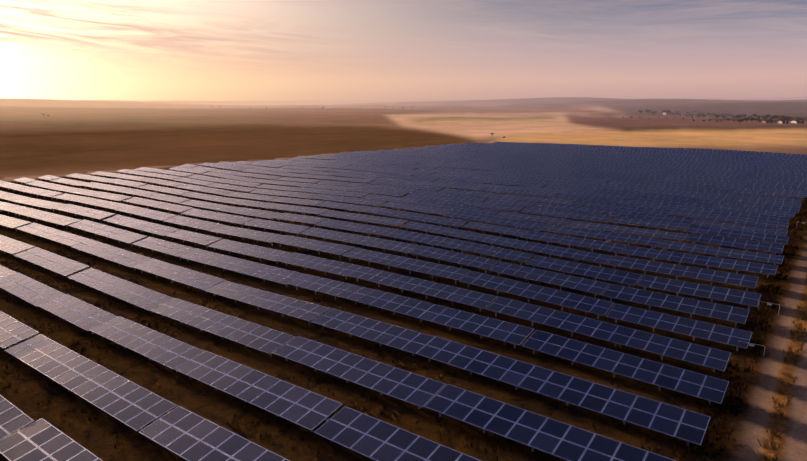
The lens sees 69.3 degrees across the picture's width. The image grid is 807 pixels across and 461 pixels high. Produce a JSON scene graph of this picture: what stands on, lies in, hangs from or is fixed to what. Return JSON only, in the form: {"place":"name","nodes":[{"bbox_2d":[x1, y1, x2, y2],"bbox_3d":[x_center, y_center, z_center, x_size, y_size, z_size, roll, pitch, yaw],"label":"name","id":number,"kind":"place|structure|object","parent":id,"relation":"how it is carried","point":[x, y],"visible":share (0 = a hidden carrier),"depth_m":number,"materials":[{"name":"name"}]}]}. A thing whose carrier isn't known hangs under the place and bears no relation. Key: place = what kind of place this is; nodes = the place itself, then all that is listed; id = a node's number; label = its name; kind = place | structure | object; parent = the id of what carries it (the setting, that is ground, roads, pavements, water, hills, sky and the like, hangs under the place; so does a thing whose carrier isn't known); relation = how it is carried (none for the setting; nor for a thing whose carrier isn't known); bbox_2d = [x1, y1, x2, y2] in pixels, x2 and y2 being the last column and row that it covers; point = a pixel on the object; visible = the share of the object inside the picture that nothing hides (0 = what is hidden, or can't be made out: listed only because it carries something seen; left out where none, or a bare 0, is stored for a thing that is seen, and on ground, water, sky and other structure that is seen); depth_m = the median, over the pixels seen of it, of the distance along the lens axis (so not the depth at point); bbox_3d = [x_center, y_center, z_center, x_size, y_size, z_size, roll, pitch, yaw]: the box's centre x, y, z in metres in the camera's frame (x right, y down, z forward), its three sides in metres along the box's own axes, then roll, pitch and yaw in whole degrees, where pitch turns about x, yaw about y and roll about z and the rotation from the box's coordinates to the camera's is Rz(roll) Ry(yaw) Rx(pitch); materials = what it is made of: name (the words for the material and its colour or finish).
{"place":"outdoors","nodes":[
{"label":"outdoors","id":0,"kind":"place"},
{"bbox_2d":[0,97,806,460],"bbox_3d":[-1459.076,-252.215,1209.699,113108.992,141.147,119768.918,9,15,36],"label":"ground","id":1,"kind":"structure","parent":0,"point":[70,137],"depth_m":54.58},
{"bbox_2d":[0,395,33,439],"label":"solar table","id":2,"kind":"object","parent":1,"relation":"on","point":[13,418],"visible":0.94,"depth_m":28.75,"materials":[{"name":"blue glass"}]},
{"bbox_2d":[0,235,34,257],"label":"solar table","id":3,"kind":"object","parent":1,"relation":"on","point":[10,245],"visible":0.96,"depth_m":61.76,"materials":[{"name":"blue glass"}]},
{"bbox_2d":[0,311,38,348],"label":"solar table","id":4,"kind":"object","parent":1,"relation":"on","point":[13,331],"visible":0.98,"depth_m":39.52,"materials":[{"name":"blue glass"}]},
{"bbox_2d":[0,272,65,308],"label":"solar table","id":5,"kind":"object","parent":1,"relation":"on","point":[29,290],"visible":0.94,"depth_m":48.21,"materials":[{"name":"blue glass"}]},
{"bbox_2d":[13,197,65,211],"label":"solar table","id":6,"kind":"object","parent":1,"relation":"on","point":[39,203],"visible":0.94,"depth_m":89.56,"materials":[{"name":"blue glass"}]},
{"bbox_2d":[12,208,79,227],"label":"solar table","id":7,"kind":"object","parent":1,"relation":"on","point":[56,219],"visible":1,"depth_m":78.06,"materials":[{"name":"blue glass"}]},
{"bbox_2d":[0,418,102,460],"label":"solar table","id":8,"kind":"object","parent":1,"relation":"on","point":[52,442],"visible":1,"depth_m":26.51,"materials":[{"name":"blue glass"}]},
{"bbox_2d":[14,247,88,275],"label":"solar table","id":9,"kind":"object","parent":1,"relation":"on","point":[56,263],"visible":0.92,"depth_m":56.34,"materials":[{"name":"blue glass"}]},
{"bbox_2d":[15,223,88,245],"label":"solar table","id":10,"kind":"object","parent":1,"relation":"on","point":[56,235],"visible":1,"depth_m":67.74,"materials":[{"name":"blue glass"}]},
{"bbox_2d":[38,294,117,333],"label":"solar table","id":11,"kind":"object","parent":1,"relation":"on","point":[78,312],"visible":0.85,"depth_m":43.40,"materials":[{"name":"blue glass"}]},
{"bbox_2d":[53,204,113,220],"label":"solar table","id":12,"kind":"object","parent":1,"relation":"on","point":[85,211],"visible":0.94,"depth_m":81.69,"materials":[{"name":"blue glass"}]},
{"bbox_2d":[5,334,176,430],"bbox_3d":[-18.535,8.820,33.673,15.914,1.520,2.190,9,15,36],"label":"solar table","id":13,"kind":"object","parent":1,"relation":"on","point":[132,405],"visible":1,"depth_m":32.55,"materials":[{"name":"blue glass"}]},
{"bbox_2d":[67,219,146,245],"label":"solar table","id":14,"kind":"object","parent":1,"relation":"on","point":[118,234],"visible":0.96,"depth_m":69.34,"materials":[{"name":"blue glass"}]},
{"bbox_2d":[71,239,152,270],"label":"solar table","id":15,"kind":"object","parent":1,"relation":"on","point":[119,256],"visible":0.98,"depth_m":59.65,"materials":[{"name":"blue glass"}]},
{"bbox_2d":[67,268,173,312],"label":"solar table","id":16,"kind":"object","parent":1,"relation":"on","point":[131,293],"visible":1,"depth_m":48.80,"materials":[{"name":"blue glass"}]},
{"bbox_2d":[102,214,179,238],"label":"solar table","id":17,"kind":"object","parent":1,"relation":"on","point":[150,227],"visible":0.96,"depth_m":73.35,"materials":[{"name":"blue glass"}]},
{"bbox_2d":[114,205,175,222],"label":"solar table","id":18,"kind":"object","parent":1,"relation":"on","point":[148,213],"visible":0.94,"depth_m":81.60,"materials":[{"name":"blue glass"}]},
{"bbox_2d":[90,316,204,371],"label":"solar table","id":19,"kind":"object","parent":1,"relation":"on","point":[163,349],"visible":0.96,"depth_m":37.90,"materials":[{"name":"blue glass"}]},
{"bbox_2d":[123,197,191,215],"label":"solar table","id":20,"kind":"object","parent":1,"relation":"on","point":[159,204],"visible":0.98,"depth_m":88.05,"materials":[{"name":"blue glass"}]},
{"bbox_2d":[132,237,196,259],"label":"solar table","id":21,"kind":"object","parent":1,"relation":"on","point":[166,247],"visible":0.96,"depth_m":62.65,"materials":[{"name":"blue glass"}]},
{"bbox_2d":[133,259,224,293],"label":"solar table","id":22,"kind":"object","parent":1,"relation":"on","point":[188,277],"visible":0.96,"depth_m":52.65,"materials":[{"name":"blue glass"}]},
{"bbox_2d":[165,229,221,248],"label":"solar table","id":23,"kind":"object","parent":1,"relation":"on","point":[195,237],"visible":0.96,"depth_m":66.94,"materials":[{"name":"blue glass"}]},
{"bbox_2d":[164,215,223,232],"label":"solar table","id":24,"kind":"object","parent":1,"relation":"on","point":[194,223],"visible":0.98,"depth_m":74.98,"materials":[{"name":"blue glass"}]},
{"bbox_2d":[179,200,240,213],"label":"solar table","id":25,"kind":"object","parent":1,"relation":"on","point":[212,206],"visible":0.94,"depth_m":88.07,"materials":[{"name":"blue glass"}]},
{"bbox_2d":[139,406,289,460],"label":"solar table","id":26,"kind":"object","parent":1,"relation":"on","point":[184,433],"visible":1,"depth_m":26.74,"materials":[{"name":"blue glass"}]},
{"bbox_2d":[180,208,254,226],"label":"solar table","id":27,"kind":"object","parent":1,"relation":"on","point":[230,218],"visible":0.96,"depth_m":79.37,"materials":[{"name":"blue glass"}]},
{"bbox_2d":[151,298,294,355],"bbox_3d":[-13.115,7.043,41.324,13.638,1.520,2.190,8,16,36],"label":"solar table","id":28,"kind":"object","parent":1,"relation":"on","point":[270,341],"visible":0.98,"depth_m":40.57,"materials":[{"name":"blue glass"}]},
{"bbox_2d":[180,249,303,286],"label":"solar table","id":29,"kind":"object","parent":1,"relation":"on","point":[262,271],"visible":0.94,"depth_m":54.89,"materials":[{"name":"blue glass"}]},
{"bbox_2d":[210,225,285,245],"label":"solar table","id":30,"kind":"object","parent":1,"relation":"on","point":[249,234],"visible":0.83,"depth_m":68.47,"materials":[{"name":"blue glass"}]},
{"bbox_2d":[207,239,291,263],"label":"solar table","id":31,"kind":"object","parent":1,"relation":"on","point":[260,252],"visible":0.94,"depth_m":61.01,"materials":[{"name":"blue glass"}]},
{"bbox_2d":[229,207,282,220],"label":"solar table","id":32,"kind":"object","parent":1,"relation":"on","point":[257,213],"visible":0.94,"depth_m":81.69,"materials":[{"name":"blue glass"}]},
{"bbox_2d":[175,351,341,431],"bbox_3d":[-8.236,8.983,31.946,11.362,1.520,2.190,8,15,36],"label":"solar table","id":33,"kind":"object","parent":1,"relation":"on","point":[302,407],"visible":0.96,"depth_m":31.26,"materials":[{"name":"blue glass"}]},
{"bbox_2d":[204,280,330,324],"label":"solar table","id":34,"kind":"object","parent":1,"relation":"on","point":[296,308],"visible":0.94,"depth_m":45.43,"materials":[{"name":"blue glass"}]},
{"bbox_2d":[242,218,309,235],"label":"solar table","id":35,"kind":"object","parent":1,"relation":"on","point":[278,226],"visible":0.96,"depth_m":72.34,"materials":[{"name":"blue glass"}]},
{"bbox_2d":[248,189,314,199],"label":"solar table","id":36,"kind":"object","parent":1,"relation":"on","point":[284,193],"visible":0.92,"depth_m":99.79,"materials":[{"name":"blue glass"}]},
{"bbox_2d":[260,203,328,216],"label":"solar table","id":37,"kind":"object","parent":1,"relation":"on","point":[302,209],"visible":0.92,"depth_m":83.96,"materials":[{"name":"blue glass"}]},
{"bbox_2d":[273,213,326,226],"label":"solar table","id":38,"kind":"object","parent":1,"relation":"on","point":[290,217],"visible":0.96,"depth_m":76.56,"materials":[{"name":"blue glass"}]},
{"bbox_2d":[273,235,353,258],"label":"solar table","id":39,"kind":"object","parent":1,"relation":"on","point":[321,246],"visible":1,"depth_m":62.08,"materials":[{"name":"blue glass"}]},
{"bbox_2d":[279,252,362,279],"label":"solar table","id":40,"kind":"object","parent":1,"relation":"on","point":[324,265],"visible":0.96,"depth_m":55.00,"materials":[{"name":"blue glass"}]},
{"bbox_2d":[287,274,373,304],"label":"solar table","id":41,"kind":"object","parent":1,"relation":"on","point":[355,293],"visible":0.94,"depth_m":48.15,"materials":[{"name":"blue glass"}]},
{"bbox_2d":[292,187,368,197],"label":"solar table","id":42,"kind":"object","parent":1,"relation":"on","point":[331,192],"visible":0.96,"depth_m":99.24,"materials":[{"name":"blue glass"}]},
{"bbox_2d":[308,194,386,206],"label":"solar table","id":43,"kind":"object","parent":1,"relation":"on","point":[362,201],"visible":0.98,"depth_m":90.97,"materials":[{"name":"blue glass"}]},
{"bbox_2d":[315,219,380,235],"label":"solar table","id":44,"kind":"object","parent":1,"relation":"on","point":[352,226],"visible":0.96,"depth_m":71.39,"materials":[{"name":"blue glass"}]},
{"bbox_2d":[316,201,383,215],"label":"solar table","id":45,"kind":"object","parent":1,"relation":"on","point":[352,207],"visible":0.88,"depth_m":84.25,"materials":[{"name":"blue glass"}]},
{"bbox_2d":[273,336,444,408],"bbox_3d":[-2.934,8.452,33.907,11.362,1.520,2.190,8,15,36],"label":"solar table","id":46,"kind":"object","parent":1,"relation":"on","point":[419,391],"visible":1,"depth_m":33.27,"materials":[{"name":"blue glass"}]},
{"bbox_2d":[299,227,419,255],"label":"solar table","id":47,"kind":"object","parent":1,"relation":"on","point":[384,244],"visible":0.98,"depth_m":64.26,"materials":[{"name":"blue glass"}]},
{"bbox_2d":[319,210,408,228],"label":"solar table","id":48,"kind":"object","parent":1,"relation":"on","point":[366,218],"visible":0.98,"depth_m":75.98,"materials":[{"name":"blue glass"}]},
{"bbox_2d":[311,308,434,355],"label":"solar table","id":49,"kind":"object","parent":1,"relation":"on","point":[407,340],"visible":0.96,"depth_m":39.15,"materials":[{"name":"blue glass"}]},
{"bbox_2d":[314,406,480,460],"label":"solar table","id":50,"kind":"object","parent":1,"relation":"on","point":[372,438],"visible":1,"depth_m":26.47,"materials":[{"name":"blue glass"}]},
{"bbox_2d":[0,194,806,460],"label":"grass tufts","id":51,"kind":"object","parent":1,"relation":"on","point":[730,397],"visible":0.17,"depth_m":38.35,"materials":[{"name":"plant"}]},
{"bbox_2d":[368,180,443,190],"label":"solar table","id":52,"kind":"object","parent":1,"relation":"on","point":[412,186],"visible":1,"depth_m":107.29,"materials":[{"name":"blue glass"}]},
{"bbox_2d":[342,248,470,283],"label":"solar table","id":53,"kind":"object","parent":1,"relation":"on","point":[432,269],"visible":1,"depth_m":54.75,"materials":[{"name":"blue glass"}]},
{"bbox_2d":[380,201,450,216],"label":"solar table","id":54,"kind":"object","parent":1,"relation":"on","point":[417,208],"visible":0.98,"depth_m":83.34,"materials":[{"name":"blue glass"}]},
{"bbox_2d":[371,227,464,250],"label":"solar table","id":55,"kind":"object","parent":1,"relation":"on","point":[432,240],"visible":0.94,"depth_m":65.20,"materials":[{"name":"blue glass"}]},
{"bbox_2d":[374,208,467,227],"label":"solar table","id":56,"kind":"object","parent":1,"relation":"on","point":[439,220],"visible":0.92,"depth_m":76.72,"materials":[{"name":"blue glass"}]},
{"bbox_2d":[348,267,497,311],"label":"solar table","id":57,"kind":"object","parent":1,"relation":"on","point":[452,293],"visible":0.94,"depth_m":47.99,"materials":[{"name":"blue glass"}]},
{"bbox_2d":[402,193,474,206],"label":"solar table","id":58,"kind":"object","parent":1,"relation":"on","point":[441,199],"visible":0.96,"depth_m":91.80,"materials":[{"name":"blue glass"}]},
{"bbox_2d":[358,290,533,348],"bbox_3d":[2.592,6.568,42.139,13.638,1.520,2.190,9,16,36],"label":"solar table","id":59,"kind":"object","parent":1,"relation":"on","point":[504,331],"visible":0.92,"depth_m":41.41,"materials":[{"name":"blue glass"}]},
{"bbox_2d":[408,180,484,191],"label":"solar table","id":60,"kind":"object","parent":1,"relation":"on","point":[452,186],"visible":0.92,"depth_m":108.11,"materials":[{"name":"blue glass"}]},
{"bbox_2d":[412,189,487,201],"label":"solar table","id":61,"kind":"object","parent":1,"relation":"on","point":[451,195],"visible":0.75,"depth_m":95.88,"materials":[{"name":"blue glass"}]},
{"bbox_2d":[410,245,498,272],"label":"solar table","id":62,"kind":"object","parent":1,"relation":"on","point":[460,258],"visible":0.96,"depth_m":57.08,"materials":[{"name":"blue glass"}]},
{"bbox_2d":[412,200,499,215],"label":"solar table","id":63,"kind":"object","parent":1,"relation":"on","point":[483,211],"visible":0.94,"depth_m":84.19,"materials":[{"name":"blue glass"}]},
{"bbox_2d":[400,221,526,250],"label":"solar table","id":64,"kind":"object","parent":1,"relation":"on","point":[486,238],"visible":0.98,"depth_m":67.27,"materials":[{"name":"blue glass"}]},
{"bbox_2d":[455,241,533,263],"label":"solar table","id":65,"kind":"object","parent":1,"relation":"on","point":[505,254],"visible":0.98,"depth_m":59.62,"materials":[{"name":"blue glass"}]},
{"bbox_2d":[444,210,544,231],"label":"solar table","id":66,"kind":"object","parent":1,"relation":"on","point":[502,221],"visible":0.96,"depth_m":75.64,"materials":[{"name":"blue glass"}]},
{"bbox_2d":[462,221,528,238],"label":"solar table","id":67,"kind":"object","parent":1,"relation":"on","point":[516,232],"visible":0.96,"depth_m":70.86,"materials":[{"name":"blue glass"}]},
{"bbox_2d":[469,201,523,212],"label":"solar table","id":68,"kind":"object","parent":1,"relation":"on","point":[501,207],"visible":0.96,"depth_m":85.83,"materials":[{"name":"blue glass"}]},
{"bbox_2d":[480,187,557,197],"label":"solar table","id":69,"kind":"object","parent":1,"relation":"on","point":[520,192],"visible":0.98,"depth_m":99.46,"materials":[{"name":"blue glass"}]},
{"bbox_2d":[495,211,571,225],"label":"solar table","id":70,"kind":"object","parent":1,"relation":"on","point":[540,219],"visible":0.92,"depth_m":77.18,"materials":[{"name":"blue glass"}]},
{"bbox_2d":[459,271,613,318],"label":"solar table","id":71,"kind":"object","parent":1,"relation":"on","point":[566,299],"visible":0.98,"depth_m":46.98,"materials":[{"name":"blue glass"}]},
{"bbox_2d":[497,194,575,204],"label":"solar table","id":72,"kind":"object","parent":1,"relation":"on","point":[539,199],"visible":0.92,"depth_m":92.34,"materials":[{"name":"blue glass"}]},
{"bbox_2d":[424,384,675,460],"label":"solar table","id":73,"kind":"object","parent":1,"relation":"on","point":[562,440],"visible":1,"depth_m":27.17,"materials":[{"name":"blue glass"}]},
{"bbox_2d":[490,262,609,297],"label":"solar table","id":74,"kind":"object","parent":1,"relation":"on","point":[572,282],"visible":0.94,"depth_m":51.29,"materials":[{"name":"blue glass"}]},
{"bbox_2d":[416,337,710,446],"bbox_3d":[7.796,8.820,32.139,15.914,1.520,2.190,10,16,36],"label":"solar table","id":75,"kind":"object","parent":1,"relation":"on","point":[661,417],"visible":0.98,"depth_m":30.99,"materials":[{"name":"blue glass"}]},
{"bbox_2d":[520,242,611,266],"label":"solar table","id":76,"kind":"object","parent":1,"relation":"on","point":[599,258],"visible":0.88,"depth_m":60.22,"materials":[{"name":"blue glass"}]},
{"bbox_2d":[520,207,612,223],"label":"solar table","id":77,"kind":"object","parent":1,"relation":"on","point":[576,215],"visible":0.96,"depth_m":79.81,"materials":[{"name":"blue glass"}]},
{"bbox_2d":[531,202,612,215],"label":"solar table","id":78,"kind":"object","parent":1,"relation":"on","point":[589,210],"visible":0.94,"depth_m":84.01,"materials":[{"name":"blue glass"}]},
{"bbox_2d":[520,230,626,254],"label":"solar table","id":79,"kind":"object","parent":1,"relation":"on","point":[580,242],"visible":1,"depth_m":64.69,"materials":[{"name":"blue glass"}]},
{"bbox_2d":[526,255,641,286],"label":"solar table","id":80,"kind":"object","parent":1,"relation":"on","point":[619,276],"visible":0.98,"depth_m":54.17,"materials":[{"name":"blue glass"}]},
{"bbox_2d":[539,224,661,248],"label":"solar table","id":81,"kind":"object","parent":1,"relation":"on","point":[609,236],"visible":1,"depth_m":67.60,"materials":[{"name":"blue glass"}]},
{"bbox_2d":[486,297,730,372],"bbox_3d":[13.126,7.228,39.878,15.914,1.520,2.190,11,16,36],"label":"solar table","id":82,"kind":"object","parent":1,"relation":"on","point":[717,359],"visible":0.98,"depth_m":38.95,"materials":[{"name":"blue glass"}]},
{"bbox_2d":[572,200,671,214],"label":"solar table","id":83,"kind":"object","parent":1,"relation":"on","point":[623,207],"visible":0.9,"depth_m":84.58,"materials":[{"name":"blue glass"}]},
{"bbox_2d":[522,330,728,404],"bbox_3d":[12.705,8.366,34.763,11.362,1.520,2.190,11,16,36],"label":"solar table","id":84,"kind":"object","parent":1,"relation":"on","point":[712,389],"visible":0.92,"depth_m":34.15,"materials":[{"name":"blue glass"}]},
{"bbox_2d":[568,221,688,241],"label":"solar table","id":85,"kind":"object","parent":1,"relation":"on","point":[637,231],"visible":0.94,"depth_m":69.95,"materials":[{"name":"blue glass"}]},
{"bbox_2d":[610,217,688,232],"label":"solar table","id":86,"kind":"object","parent":1,"relation":"on","point":[656,224],"visible":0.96,"depth_m":73.47,"materials":[{"name":"blue glass"}]},
{"bbox_2d":[609,209,693,224],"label":"solar table","id":87,"kind":"object","parent":1,"relation":"on","point":[655,217],"visible":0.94,"depth_m":77.73,"materials":[{"name":"blue glass"}]},
{"bbox_2d":[604,198,712,213],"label":"solar table","id":88,"kind":"object","parent":1,"relation":"on","point":[656,205],"visible":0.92,"depth_m":86.40,"materials":[{"name":"blue glass"}]},
{"bbox_2d":[631,196,712,208],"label":"solar table","id":89,"kind":"object","parent":1,"relation":"on","point":[672,202],"visible":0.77,"depth_m":89.69,"materials":[{"name":"blue glass"}]},
{"bbox_2d":[602,284,749,326],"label":"solar table","id":90,"kind":"object","parent":1,"relation":"on","point":[703,308],"visible":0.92,"depth_m":45.14,"materials":[{"name":"blue glass"}]},
{"bbox_2d":[606,303,751,350],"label":"solar table","id":91,"kind":"object","parent":1,"relation":"on","point":[689,327],"visible":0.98,"depth_m":40.86,"materials":[{"name":"blue glass"}]},
{"bbox_2d":[607,255,758,290],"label":"solar table","id":92,"kind":"object","parent":1,"relation":"on","point":[748,281],"visible":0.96,"depth_m":53.57,"materials":[{"name":"blue glass"}]},
{"bbox_2d":[637,275,760,308],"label":"solar table","id":93,"kind":"object","parent":1,"relation":"on","point":[749,299],"visible":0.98,"depth_m":48.52,"materials":[{"name":"blue glass"}]},
{"bbox_2d":[621,246,777,276],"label":"solar table","id":94,"kind":"object","parent":1,"relation":"on","point":[767,269],"visible":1,"depth_m":57.17,"materials":[{"name":"blue glass"}]},
{"bbox_2d":[658,240,783,264],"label":"solar table","id":95,"kind":"object","parent":1,"relation":"on","point":[735,253],"visible":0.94,"depth_m":60.27,"materials":[{"name":"blue glass"}]},
{"bbox_2d":[669,209,788,229],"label":"solar table","id":96,"kind":"object","parent":1,"relation":"on","point":[747,221],"visible":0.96,"depth_m":76.43,"materials":[{"name":"blue glass"}]},
{"bbox_2d":[686,233,783,254],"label":"solar table","id":97,"kind":"object","parent":1,"relation":"on","point":[740,243],"visible":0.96,"depth_m":63.59,"materials":[{"name":"blue glass"}]},
{"bbox_2d":[686,225,788,244],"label":"solar table","id":98,"kind":"object","parent":1,"relation":"on","point":[749,236],"visible":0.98,"depth_m":67.70,"materials":[{"name":"blue glass"}]},
{"bbox_2d":[691,219,787,235],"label":"solar table","id":99,"kind":"object","parent":1,"relation":"on","point":[740,227],"visible":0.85,"depth_m":71.73,"materials":[{"name":"blue glass"}]},
{"bbox_2d":[695,198,799,212],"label":"solar table","id":100,"kind":"object","parent":1,"relation":"on","point":[762,206],"visible":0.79,"depth_m":87.46,"materials":[{"name":"blue glass"}]},
{"bbox_2d":[711,209,789,222],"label":"solar table","id":101,"kind":"object","parent":1,"relation":"on","point":[752,216],"visible":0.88,"depth_m":79.44,"materials":[{"name":"blue glass"}]},
{"bbox_2d":[711,204,794,218],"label":"solar table","id":102,"kind":"object","parent":1,"relation":"on","point":[759,211],"visible":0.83,"depth_m":83.02,"materials":[{"name":"blue glass"}]},
{"bbox_2d":[732,198,801,207],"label":"solar table","id":103,"kind":"object","parent":1,"relation":"on","point":[778,203],"visible":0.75,"depth_m":90.20,"materials":[{"name":"blue glass"}]},
{"bbox_2d":[735,194,801,202],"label":"solar table","id":104,"kind":"object","parent":1,"relation":"on","point":[770,198],"visible":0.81,"depth_m":93.94,"materials":[{"name":"blue glass"}]},
{"bbox_2d":[0,0,806,101],"label":"sky","id":105,"kind":"structure","parent":0,"point":[122,50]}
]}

